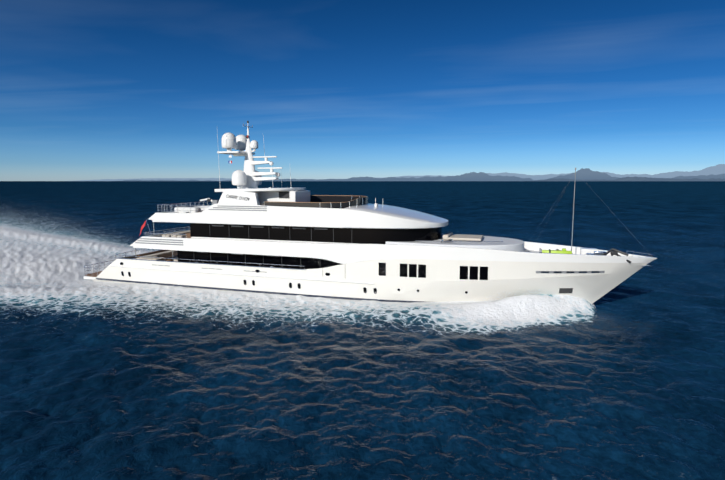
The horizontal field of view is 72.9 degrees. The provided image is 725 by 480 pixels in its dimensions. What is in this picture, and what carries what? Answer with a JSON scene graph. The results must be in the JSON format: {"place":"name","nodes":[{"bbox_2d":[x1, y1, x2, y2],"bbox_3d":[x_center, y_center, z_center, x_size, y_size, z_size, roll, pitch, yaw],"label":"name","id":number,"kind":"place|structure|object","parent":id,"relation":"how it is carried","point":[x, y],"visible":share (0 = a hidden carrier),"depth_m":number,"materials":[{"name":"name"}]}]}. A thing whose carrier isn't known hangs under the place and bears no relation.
{"place":"outdoors","nodes":[
{"label":"outdoors","id":0,"kind":"place"},
{"bbox_2d":[0,181,724,479],"bbox_3d":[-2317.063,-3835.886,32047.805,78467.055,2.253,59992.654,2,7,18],"label":"sea","id":1,"kind":"structure","parent":0,"point":[623,380],"depth_m":29.43,"materials":[{"name":"liquid"}]},
{"bbox_2d":[1,253,593,317],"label":"spray","id":2,"kind":"object","parent":1,"relation":"on","point":[256,289],"visible":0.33,"depth_m":45.28,"materials":[{"name":"white liquid"}]},
{"bbox_2d":[84,121,656,303],"bbox_3d":[-2.949,-2.552,47.262,55.600,18.110,9.980,2,7,18],"label":"yacht","id":3,"kind":"object","parent":1,"relation":"on","point":[248,235],"visible":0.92,"depth_m":43.02,"materials":[{"name":"white metal"}]},
{"bbox_2d":[0,0,724,180],"label":"sky","id":4,"kind":"structure","parent":0,"point":[90,89],"materials":[{"name":"blue"}]},
{"bbox_2d":[78,164,724,180],"bbox_3d":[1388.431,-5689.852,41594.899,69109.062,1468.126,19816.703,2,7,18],"label":"mountains","id":5,"kind":"structure","parent":0,"point":[718,169],"depth_m":41131.64,"materials":[{"name":"grey stone"}]},
{"bbox_2d":[123,168,724,180],"bbox_3d":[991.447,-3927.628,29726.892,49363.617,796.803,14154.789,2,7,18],"label":"mountains","id":6,"kind":"structure","parent":0,"point":[586,174],"depth_m":29538.05,"materials":[{"name":"grey stone"}]},
{"bbox_2d":[534,176,724,180],"bbox_3d":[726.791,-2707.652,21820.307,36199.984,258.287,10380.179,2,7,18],"label":"mountains","id":7,"kind":"structure","parent":0,"point":[635,178],"depth_m":21441.91,"materials":[{"name":"grey stone"}]}
]}

